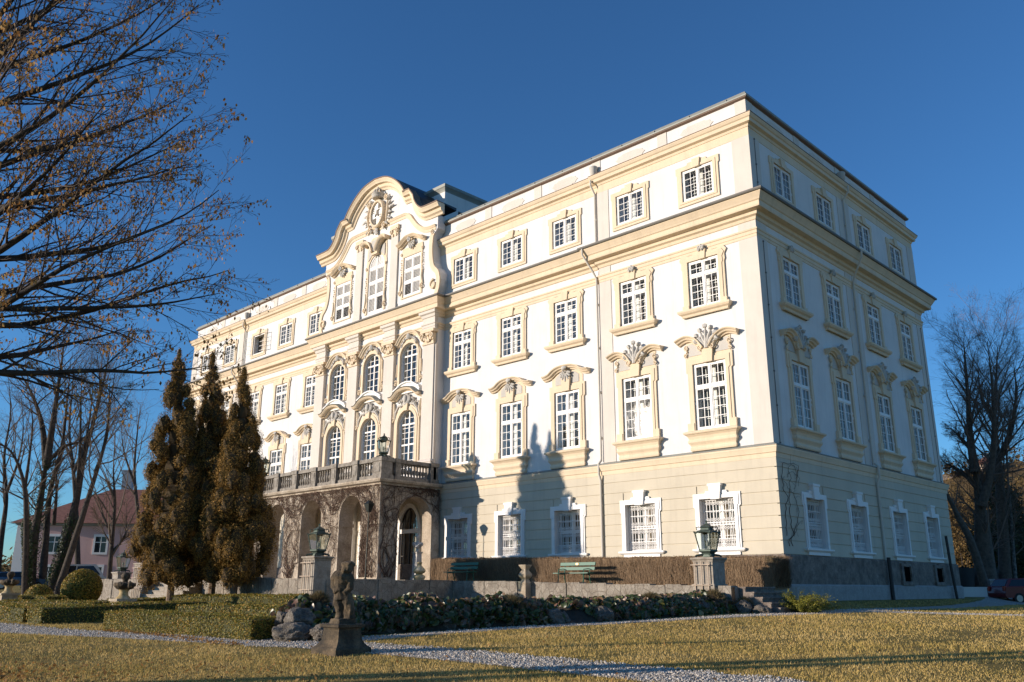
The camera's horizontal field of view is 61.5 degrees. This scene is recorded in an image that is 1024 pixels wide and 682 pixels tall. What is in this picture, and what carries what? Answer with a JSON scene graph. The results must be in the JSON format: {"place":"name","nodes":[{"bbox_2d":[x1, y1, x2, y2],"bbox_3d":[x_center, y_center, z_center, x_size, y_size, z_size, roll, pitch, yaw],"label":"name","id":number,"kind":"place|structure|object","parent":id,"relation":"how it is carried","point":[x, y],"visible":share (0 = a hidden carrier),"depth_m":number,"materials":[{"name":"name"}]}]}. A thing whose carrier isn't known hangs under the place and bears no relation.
{"place":"outdoors","nodes":[
{"label":"outdoors","id":0,"kind":"place"},
{"bbox_2d":[0,607,1023,681],"bbox_3d":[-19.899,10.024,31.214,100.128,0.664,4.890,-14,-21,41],"label":"gravel path","id":1,"kind":"structure","parent":0,"point":[384,650],"depth_m":16.31,"materials":[{"name":"grey gravel"}]},
{"bbox_2d":[0,586,1023,681],"bbox_3d":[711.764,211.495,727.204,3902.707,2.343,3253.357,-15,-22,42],"label":"lawn","id":2,"kind":"structure","parent":0,"point":[964,634],"depth_m":16.95,"materials":[{"name":"plant"}]},
{"bbox_2d":[0,601,57,622],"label":"hedge","id":3,"kind":"object","parent":2,"relation":"on","point":[13,612],"visible":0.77,"depth_m":30.49,"materials":[{"name":"green plant"}]},
{"bbox_2d":[0,367,62,571],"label":"bare tree","id":4,"kind":"object","parent":2,"relation":"on","point":[5,486],"visible":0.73,"depth_m":75.59,"materials":[{"name":"brown plant"}]},
{"bbox_2d":[0,365,93,594],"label":"bare tree","id":5,"kind":"object","parent":2,"relation":"on","point":[26,563],"visible":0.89,"depth_m":71.52,"materials":[{"name":"brown plant"}]},
{"bbox_2d":[0,598,108,606],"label":"hedge","id":6,"kind":"object","parent":2,"relation":"on","point":[51,601],"visible":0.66,"depth_m":37.96,"materials":[{"name":"green plant"}]},
{"bbox_2d":[0,303,120,588],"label":"bare tree","id":7,"kind":"object","parent":2,"relation":"on","point":[47,462],"visible":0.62,"depth_m":74.64,"materials":[{"name":"brown plant"}]},
{"bbox_2d":[19,315,118,578],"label":"bare tree","id":8,"kind":"object","parent":2,"relation":"on","point":[43,566],"visible":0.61,"depth_m":75.79,"materials":[{"name":"brown plant"}]},
{"bbox_2d":[25,319,124,563],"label":"bare tree","id":9,"kind":"object","parent":2,"relation":"on","point":[77,558],"visible":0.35,"depth_m":98.39,"materials":[{"name":"brown plant"}]},
{"bbox_2d":[60,568,102,600],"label":"clipped bush","id":10,"kind":"object","parent":2,"relation":"on","point":[83,584],"visible":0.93,"depth_m":44.46,"materials":[{"name":"green plant"}]},
{"bbox_2d":[11,470,162,579],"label":"pink house","id":11,"kind":"structure","parent":2,"relation":"on","point":[94,547],"depth_m":99.62,"materials":[{"name":"paint"}]},
{"bbox_2d":[45,309,151,591],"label":"bare tree","id":12,"kind":"object","parent":2,"relation":"on","point":[68,529],"visible":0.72,"depth_m":74.56,"materials":[{"name":"brown plant"}]},
{"bbox_2d":[65,382,143,578],"bbox_3d":[-27.328,10.065,58.901,4.352,15.341,5.662,-15,-22,42],"label":"bare tree","id":13,"kind":"object","parent":2,"relation":"on","point":[110,539],"visible":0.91,"depth_m":59.02,"materials":[{"name":"brown plant"}]},
{"bbox_2d":[54,323,155,594],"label":"bare tree","id":14,"kind":"object","parent":2,"relation":"on","point":[69,555],"visible":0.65,"depth_m":74.76,"materials":[{"name":"brown plant"}]},
{"bbox_2d":[26,599,208,623],"bbox_3d":[-14.168,9.808,31.264,1.615,0.839,6.089,-15,-22,42],"label":"hedge","id":15,"kind":"object","parent":2,"relation":"on","point":[60,614],"visible":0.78,"depth_m":29.86,"materials":[{"name":"green plant"}]},
{"bbox_2d":[86,374,159,562],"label":"bare tree","id":16,"kind":"object","parent":2,"relation":"on","point":[134,492],"visible":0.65,"depth_m":93.24,"materials":[{"name":"brown plant"}]},
{"bbox_2d":[109,572,136,604],"bbox_3d":[-16.288,10.666,36.074,1.212,1.868,0.900,-15,-22,42],"label":"fountain","id":17,"kind":"object","parent":2,"relation":"on","point":[124,586],"visible":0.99,"depth_m":35.91,"materials":[{"name":"stone"}]},
{"bbox_2d":[0,0,278,428],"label":"hornbeam tree","id":18,"kind":"object","parent":2,"relation":"on","point":[17,203],"visible":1,"depth_m":13.80,"materials":[{"name":"brown plant"}]},
{"bbox_2d":[125,347,210,600],"bbox_3d":[-15.730,6.400,41.014,4.226,12.616,4.210,-15,-22,42],"label":"conifer tree","id":19,"kind":"object","parent":2,"relation":"on","point":[169,476],"visible":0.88,"depth_m":39.94,"materials":[{"name":"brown plant"}]},
{"bbox_2d":[142,580,202,597],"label":"stone steps","id":20,"kind":"structure","parent":2,"relation":"on","point":[160,591],"depth_m":43.79,"materials":[{"name":"grey stone"}]},
{"bbox_2d":[102,607,276,639],"bbox_3d":[-8.743,7.547,23.016,7.408,0.718,1.120,-13,-20,37],"label":"hedge","id":21,"kind":"object","parent":2,"relation":"on","point":[233,625],"visible":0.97,"depth_m":22.15,"materials":[{"name":"green plant"}]},
{"bbox_2d":[178,350,255,593],"bbox_3d":[-14.406,6.611,42.146,3.944,12.730,4.191,-15,-22,42],"label":"conifer tree","id":22,"kind":"object","parent":2,"relation":"on","point":[211,415],"visible":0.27,"depth_m":42.07,"materials":[{"name":"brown plant"}]},
{"bbox_2d":[175,602,286,613],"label":"hedge","id":23,"kind":"object","parent":2,"relation":"on","point":[221,607],"visible":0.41,"depth_m":29.64,"materials":[{"name":"green plant"}]},
{"bbox_2d":[189,365,281,593],"bbox_3d":[-12.873,6.777,40.768,3.961,11.653,3.785,-4,-16,13],"label":"conifer tree","id":24,"kind":"object","parent":2,"relation":"on","point":[229,542],"visible":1,"depth_m":39.69,"materials":[{"name":"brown plant"}]},
{"bbox_2d":[171,592,311,605],"bbox_3d":[-11.810,11.368,37.480,9.097,0.835,1.508,-11,-20,34],"label":"hedge","id":25,"kind":"object","parent":2,"relation":"on","point":[251,598],"visible":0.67,"depth_m":36.84,"materials":[{"name":"green plant"}]},
{"bbox_2d":[234,604,281,617],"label":"hedge","id":26,"kind":"object","parent":2,"relation":"on","point":[254,609],"visible":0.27,"depth_m":25.87,"materials":[{"name":"green plant"}]},
{"bbox_2d":[202,577,333,602],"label":"terrace wall","id":27,"kind":"structure","parent":2,"relation":"on","point":[269,585],"depth_m":38.95,"materials":[{"name":"stone"}]},
{"bbox_2d":[299,556,333,602],"bbox_3d":[-8.227,10.237,36.031,0.990,2.375,1.030,-15,-22,42],"label":"lamp pedestal","id":28,"kind":"object","parent":2,"relation":"on","point":[316,571],"visible":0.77,"depth_m":35.86,"materials":[{"name":"grey stone"}]},
{"bbox_2d":[306,524,330,555],"bbox_3d":[-8.209,8.454,36.558,0.766,1.376,0.766,-15,-22,42],"label":"lantern","id":29,"kind":"object","parent":28,"relation":"on","point":[312,539],"visible":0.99,"depth_m":36.39,"materials":[{"name":"green metal"}]},
{"bbox_2d":[311,623,371,656],"bbox_3d":[-3.397,6.037,17.149,0.849,0.770,0.849,-15,-22,42],"label":"statue pedestal","id":30,"kind":"object","parent":2,"relation":"on","point":[337,640],"visible":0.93,"depth_m":16.95,"materials":[{"name":"stone"}]},
{"bbox_2d":[329,561,355,623],"bbox_3d":[-3.411,5.091,17.407,0.459,1.242,0.493,12,-20,-36],"label":"statue","id":31,"kind":"object","parent":30,"relation":"on","point":[342,582],"visible":0.93,"depth_m":17.29,"materials":[{"name":"stone"}]},
{"bbox_2d":[351,579,452,600],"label":"terrace wall","id":32,"kind":"structure","parent":2,"relation":"on","point":[386,589],"depth_m":38.39,"materials":[{"name":"stone"}]},
{"bbox_2d":[0,603,1023,681],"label":"fallen leaves","id":33,"kind":"object","parent":2,"relation":"on","point":[3,675],"visible":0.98,"depth_m":14.89,"materials":[{"name":"brown plant"}]},
{"bbox_2d":[310,606,731,633],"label":"planting bank","id":34,"kind":"structure","parent":2,"relation":"on","point":[575,615],"depth_m":25.05,"materials":[{"name":"green plant"}]},
{"bbox_2d":[269,590,565,632],"bbox_3d":[-2.423,7.503,24.003,8.423,1.059,2.253,10,-19,-30],"label":"bergenia","id":35,"kind":"object","parent":34,"relation":"on","point":[417,610],"visible":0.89,"depth_m":23.49,"materials":[{"name":"green plant"}]},
{"bbox_2d":[547,589,736,621],"bbox_3d":[4.540,8.729,28.506,8.015,0.997,2.455,13,-20,-37],"label":"bergenia","id":36,"kind":"object","parent":34,"relation":"on","point":[633,606],"visible":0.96,"depth_m":27.48,"materials":[{"name":"green plant"}]},
{"bbox_2d":[183,91,964,600],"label":"palace","id":37,"kind":"structure","parent":2,"relation":"on","point":[665,339],"depth_m":44.77,"materials":[{"name":"paint"}]},
{"bbox_2d":[263,430,289,474],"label":"window","id":38,"kind":"structure","parent":37,"relation":"in","point":[277,441],"depth_m":63.60,"materials":[{"name":"white paint"}]},
{"bbox_2d":[267,377,291,421],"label":"window","id":39,"kind":"structure","parent":37,"relation":"in","point":[278,393],"depth_m":64.80,"materials":[{"name":"white paint"}]},
{"bbox_2d":[277,318,295,349],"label":"window","id":40,"kind":"structure","parent":37,"relation":"in","point":[282,342],"depth_m":66.23,"materials":[{"name":"white paint"}]},
{"bbox_2d":[253,491,337,577],"bbox_3d":[-13.373,11.595,51.863,10.054,5.382,0.294,-15,-22,42],"label":"climbing vine","id":41,"kind":"object","parent":37,"relation":"attached to","point":[287,569],"visible":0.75,"depth_m":51.84,"materials":[{"name":"brown plant"}]},
{"bbox_2d":[293,423,312,478],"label":"window","id":42,"kind":"structure","parent":37,"relation":"in","point":[305,430],"depth_m":61.07,"materials":[{"name":"white paint"}]},
{"bbox_2d":[296,368,315,413],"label":"window","id":43,"kind":"structure","parent":37,"relation":"in","point":[307,405],"depth_m":62.29,"materials":[{"name":"white paint"}]},
{"bbox_2d":[279,484,380,578],"bbox_3d":[-11.299,11.978,49.624,12.029,7.326,0.308,-15,-22,42],"label":"climbing vine","id":44,"kind":"object","parent":37,"relation":"attached to","point":[361,559],"visible":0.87,"depth_m":47.29,"materials":[{"name":"brown plant"}]},
{"bbox_2d":[318,404,346,480],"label":"window","id":45,"kind":"structure","parent":37,"relation":"in","point":[335,424],"depth_m":57.82,"materials":[{"name":"white paint"}]},
{"bbox_2d":[323,352,347,411],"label":"window","id":46,"kind":"structure","parent":37,"relation":"in","point":[335,360],"depth_m":58.97,"materials":[{"name":"white paint"}]},
{"bbox_2d":[329,263,355,323],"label":"window","id":47,"kind":"structure","parent":37,"relation":"in","point":[342,300],"depth_m":60.48,"materials":[{"name":"white paint"}]},
{"bbox_2d":[351,395,381,468],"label":"window","id":48,"kind":"structure","parent":37,"relation":"in","point":[369,415],"depth_m":55.23,"materials":[{"name":"white paint"}]},
{"bbox_2d":[356,341,382,403],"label":"window","id":49,"kind":"structure","parent":37,"relation":"in","point":[367,352],"depth_m":56.37,"materials":[{"name":"white paint"}]},
{"bbox_2d":[361,233,390,315],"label":"window","id":50,"kind":"structure","parent":37,"relation":"in","point":[375,299],"depth_m":57.90,"materials":[{"name":"white paint"}]},
{"bbox_2d":[387,386,421,470],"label":"window","id":51,"kind":"structure","parent":37,"relation":"in","point":[398,450],"depth_m":52.53,"materials":[{"name":"white paint"}]},
{"bbox_2d":[392,329,421,394],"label":"window","id":52,"kind":"structure","parent":37,"relation":"in","point":[406,340],"depth_m":53.74,"materials":[{"name":"white paint"}]},
{"bbox_2d":[396,503,420,579],"bbox_3d":[-5.974,11.962,50.846,2.240,4.650,0.520,-15,-22,42],"label":"door","id":53,"kind":"structure","parent":37,"relation":"in","point":[406,510],"depth_m":51.15,"materials":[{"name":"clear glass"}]},
{"bbox_2d":[377,483,441,577],"bbox_3d":[-5.568,10.583,47.451,0.279,5.796,4.822,-15,-22,42],"label":"climbing vine","id":54,"kind":"object","parent":37,"relation":"attached to","point":[430,490],"visible":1,"depth_m":46.91,"materials":[{"name":"brown plant"}]},
{"bbox_2d":[395,233,426,299],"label":"window","id":55,"kind":"structure","parent":37,"relation":"in","point":[412,270],"depth_m":55.32,"materials":[{"name":"white paint"}]},
{"bbox_2d":[444,507,472,558],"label":"window","id":56,"kind":"structure","parent":37,"relation":"in","point":[449,528],"depth_m":48.35,"materials":[{"name":"white paint"}]},
{"bbox_2d":[440,388,479,481],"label":"window","id":57,"kind":"structure","parent":37,"relation":"in","point":[460,403],"depth_m":49.73,"materials":[{"name":"white paint"}]},
{"bbox_2d":[443,321,477,377],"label":"window","id":58,"kind":"structure","parent":37,"relation":"in","point":[454,369],"depth_m":51.14,"materials":[{"name":"white paint"}]},
{"bbox_2d":[451,247,477,288],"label":"window","id":59,"kind":"structure","parent":37,"relation":"in","point":[465,254],"depth_m":52.61,"materials":[{"name":"white paint"}]},
{"bbox_2d":[491,502,526,557],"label":"window","id":60,"kind":"structure","parent":37,"relation":"in","point":[509,510],"depth_m":45.49,"materials":[{"name":"white paint"}]},
{"bbox_2d":[488,376,531,475],"bbox_3d":[0.031,4.625,46.975,3.105,5.325,0.895,-15,-22,42],"label":"window","id":61,"kind":"structure","parent":37,"relation":"in","point":[514,394],"depth_m":46.98,"materials":[{"name":"white paint"}]},
{"bbox_2d":[491,306,529,365],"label":"window","id":62,"kind":"structure","parent":37,"relation":"in","point":[502,357],"depth_m":48.39,"materials":[{"name":"white paint"}]},
{"bbox_2d":[497,228,526,272],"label":"window","id":63,"kind":"structure","parent":37,"relation":"in","point":[513,236],"depth_m":49.82,"materials":[{"name":"white paint"}]},
{"bbox_2d":[548,208,581,254],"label":"window","id":64,"kind":"structure","parent":37,"relation":"in","point":[565,216],"depth_m":47.12,"materials":[{"name":"white paint"}]},
{"bbox_2d":[544,289,586,352],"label":"window","id":65,"kind":"structure","parent":37,"relation":"in","point":[556,343],"depth_m":45.69,"materials":[{"name":"white paint"}]},
{"bbox_2d":[541,363,590,468],"bbox_3d":[2.894,3.841,44.220,3.105,5.325,0.815,-15,-22,42],"label":"window","id":66,"kind":"structure","parent":37,"relation":"in","point":[565,379],"depth_m":44.23,"materials":[{"name":"white paint"}]},
{"bbox_2d":[548,497,587,558],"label":"window","id":67,"kind":"structure","parent":37,"relation":"in","point":[557,513],"depth_m":42.77,"materials":[{"name":"white paint"}]},
{"bbox_2d":[611,181,649,231],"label":"window","id":68,"kind":"structure","parent":37,"relation":"in","point":[631,190],"depth_m":44.01,"materials":[{"name":"white paint"}]},
{"bbox_2d":[609,265,657,335],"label":"window","id":69,"kind":"structure","parent":37,"relation":"in","point":[622,326],"depth_m":42.57,"materials":[{"name":"white paint"}]},
{"bbox_2d":[606,340,663,460],"bbox_3d":[6.074,2.775,41.213,3.250,5.729,0.870,-15,-22,42],"label":"window","id":70,"kind":"structure","parent":37,"relation":"in","point":[640,445],"depth_m":41.13,"materials":[{"name":"white paint"}]},
{"bbox_2d":[618,490,664,557],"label":"window","id":71,"kind":"structure","parent":37,"relation":"in","point":[640,500],"depth_m":39.61,"materials":[{"name":"white paint"}]},
{"bbox_2d":[675,154,719,208],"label":"window","id":72,"kind":"structure","parent":37,"relation":"in","point":[698,164],"depth_m":41.30,"materials":[{"name":"white paint"}]},
{"bbox_2d":[677,244,732,319],"bbox_3d":[8.946,-2.853,39.890,2.740,3.432,0.740,-15,-22,42],"label":"window","id":73,"kind":"structure","parent":37,"relation":"in","point":[702,257],"depth_m":39.86,"materials":[{"name":"white paint"}]},
{"bbox_2d":[674,323,741,451],"bbox_3d":[8.944,2.004,38.505,3.250,5.729,0.870,-15,-22,42],"label":"window","id":74,"kind":"structure","parent":37,"relation":"in","point":[706,350],"depth_m":38.43,"materials":[{"name":"white paint"}]},
{"bbox_2d":[693,483,745,554],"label":"window","id":75,"kind":"structure","parent":37,"relation":"in","point":[715,498],"depth_m":36.92,"materials":[{"name":"white paint"}]},
{"bbox_2d":[768,155,795,206],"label":"window","id":76,"kind":"structure","parent":37,"relation":"in","point":[777,167],"depth_m":41.51,"materials":[{"name":"white paint"}]},
{"bbox_2d":[775,245,813,320],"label":"window","id":77,"kind":"structure","parent":37,"relation":"in","point":[791,279],"depth_m":40.05,"materials":[{"name":"white paint"}]},
{"bbox_2d":[779,325,826,452],"bbox_3d":[12.910,2.059,38.662,0.870,5.729,3.250,-15,-22,42],"label":"window","id":78,"kind":"structure","parent":37,"relation":"in","point":[805,429],"depth_m":38.62,"materials":[{"name":"white paint"}]},
{"bbox_2d":[800,483,834,555],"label":"window","id":79,"kind":"structure","parent":37,"relation":"in","point":[823,548],"depth_m":37.13,"materials":[{"name":"white paint"}]},
{"bbox_2d":[811,185,835,232],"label":"window","id":80,"kind":"structure","parent":37,"relation":"in","point":[819,195],"depth_m":44.51,"materials":[{"name":"white paint"}]},
{"bbox_2d":[819,269,853,339],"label":"window","id":81,"kind":"structure","parent":37,"relation":"in","point":[828,281],"depth_m":43.02,"materials":[{"name":"white paint"}]},
{"bbox_2d":[824,344,867,462],"bbox_3d":[15.998,2.936,41.686,0.870,5.729,3.250,-15,-22,42],"label":"window","id":82,"kind":"structure","parent":37,"relation":"in","point":[850,447],"depth_m":41.63,"materials":[{"name":"white paint"}]},
{"bbox_2d":[845,491,875,558],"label":"window","id":83,"kind":"structure","parent":37,"relation":"in","point":[856,504],"depth_m":40.18,"materials":[{"name":"white paint"}]},
{"bbox_2d":[852,214,874,257],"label":"window","id":84,"kind":"structure","parent":37,"relation":"in","point":[859,222],"depth_m":47.85,"materials":[{"name":"white paint"}]},
{"bbox_2d":[861,292,891,357],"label":"window","id":85,"kind":"structure","parent":37,"relation":"in","point":[877,344],"depth_m":46.36,"materials":[{"name":"white paint"}]},
{"bbox_2d":[867,362,905,471],"bbox_3d":[19.443,3.898,45.005,0.790,5.729,3.250,-15,-22,42],"label":"window","id":86,"kind":"structure","parent":37,"relation":"in","point":[891,458],"depth_m":44.95,"materials":[{"name":"white paint"}]},
{"bbox_2d":[885,237,905,277],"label":"window","id":87,"kind":"structure","parent":37,"relation":"in","point":[893,249],"depth_m":50.95,"materials":[{"name":"white paint"}]},
{"bbox_2d":[888,499,915,560],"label":"window","id":88,"kind":"structure","parent":37,"relation":"in","point":[900,531],"depth_m":43.54,"materials":[{"name":"white paint"}]},
{"bbox_2d":[894,311,922,371],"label":"window","id":89,"kind":"structure","parent":37,"relation":"in","point":[907,358],"depth_m":49.46,"materials":[{"name":"white paint"}]},
{"bbox_2d":[900,376,936,479],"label":"window","id":90,"kind":"structure","parent":37,"relation":"in","point":[924,467],"depth_m":48.04,"materials":[{"name":"white paint"}]},
{"bbox_2d":[922,505,946,562],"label":"window","id":91,"kind":"structure","parent":37,"relation":"in","point":[934,552],"depth_m":46.63,"materials":[{"name":"white paint"}]},
{"bbox_2d":[453,581,736,606],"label":"terrace wall","id":92,"kind":"structure","parent":2,"relation":"on","point":[474,589],"depth_m":35.87,"materials":[{"name":"stone"}]},
{"bbox_2d":[643,585,797,601],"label":"terrace","id":93,"kind":"structure","parent":2,"relation":"on","point":[794,591],"depth_m":33.12,"materials":[{"name":"grey stone"}]},
{"bbox_2d":[429,554,793,588],"bbox_3d":[3.166,10.554,39.641,20.479,1.614,1.887,-15,-22,42],"label":"hedge","id":94,"kind":"object","parent":93,"relation":"on","point":[775,571],"visible":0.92,"depth_m":37.21,"materials":[{"name":"brown plant"}]},
{"bbox_2d":[690,557,727,590],"bbox_3d":[7.289,8.746,31.774,0.990,1.465,1.030,-15,-22,42],"label":"lamp pedestal","id":95,"kind":"object","parent":93,"relation":"on","point":[709,572],"visible":0.85,"depth_m":31.53,"materials":[{"name":"grey stone"}]},
{"bbox_2d":[693,520,721,556],"bbox_3d":[7.307,7.400,32.175,0.766,1.376,0.766,-15,-22,42],"label":"lantern","id":96,"kind":"object","parent":95,"relation":"on","point":[711,550],"visible":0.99,"depth_m":32.01,"materials":[{"name":"green metal"}]},
{"bbox_2d":[738,587,795,612],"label":"stone steps","id":97,"kind":"structure","parent":2,"relation":"on","point":[769,597],"depth_m":30.51,"materials":[{"name":"grey stone"}]},
{"bbox_2d":[778,589,843,612],"bbox_3d":[10.244,9.142,30.273,2.350,0.865,2.618,-15,-22,42],"label":"juniper bush","id":98,"kind":"object","parent":2,"relation":"on","point":[809,603],"visible":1,"depth_m":29.89,"materials":[{"name":"green plant"}]},
{"bbox_2d":[947,479,989,596],"bbox_3d":[27.466,12.180,54.615,4.308,8.439,1.920,-5,-17,16],"label":"bare tree","id":99,"kind":"object","parent":2,"relation":"on","point":[979,566],"visible":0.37,"depth_m":53.36,"materials":[{"name":"brown plant"}]},
{"bbox_2d":[948,499,994,567],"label":"brown shrub","id":100,"kind":"object","parent":2,"relation":"on","point":[959,550],"visible":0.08,"depth_m":110.14,"materials":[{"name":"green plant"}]},
{"bbox_2d":[921,280,1023,586],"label":"bare tree","id":101,"kind":"object","parent":2,"relation":"on","point":[981,485],"visible":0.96,"depth_m":57.73,"materials":[{"name":"grey plant"}]},
{"bbox_2d":[928,282,1023,578],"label":"bare tree","id":102,"kind":"object","parent":2,"relation":"on","point":[1004,565],"visible":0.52,"depth_m":62.24,"materials":[{"name":"grey plant"}]},
{"bbox_2d":[961,377,1023,577],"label":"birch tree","id":103,"kind":"object","parent":2,"relation":"on","point":[1012,531],"visible":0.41,"depth_m":61.28,"materials":[{"name":"brown plant"}]},
{"bbox_2d":[970,441,1023,577],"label":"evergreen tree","id":104,"kind":"object","parent":2,"relation":"on","point":[1020,554],"visible":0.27,"depth_m":72.94,"materials":[{"name":"brown plant"}]},
{"bbox_2d":[987,578,1023,601],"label":"parked car","id":105,"kind":"object","parent":2,"relation":"on","point":[1013,588],"visible":0.79,"depth_m":50.03,"materials":[{"name":"red paint"}]},
{"bbox_2d":[0,0,1023,564],"label":"sky","id":106,"kind":"structure","parent":0,"point":[921,101],"materials":[{"name":"blue"}]},
{"bbox_2d":[272,597,1023,645],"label":"gravel path","id":107,"kind":"structure","parent":0,"point":[990,601],"depth_m":28.52,"materials":[{"name":"grey gravel"}]},
{"bbox_2d":[272,622,312,640],"bbox_3d":[-5.199,6.972,20.449,0.884,0.584,0.793,1,-16,-1],"label":"rock","id":108,"kind":"object","parent":107,"relation":"on","point":[292,631],"visible":0.77,"depth_m":20.18,"materials":[{"name":"grey stone"}]},
{"bbox_2d":[283,606,316,624],"bbox_3d":[-5.128,6.689,20.798,0.779,0.527,0.646,-14,-21,41],"label":"rock","id":109,"kind":"object","parent":108,"relation":"on","point":[299,614],"visible":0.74,"depth_m":20.60,"materials":[{"name":"grey stone"}]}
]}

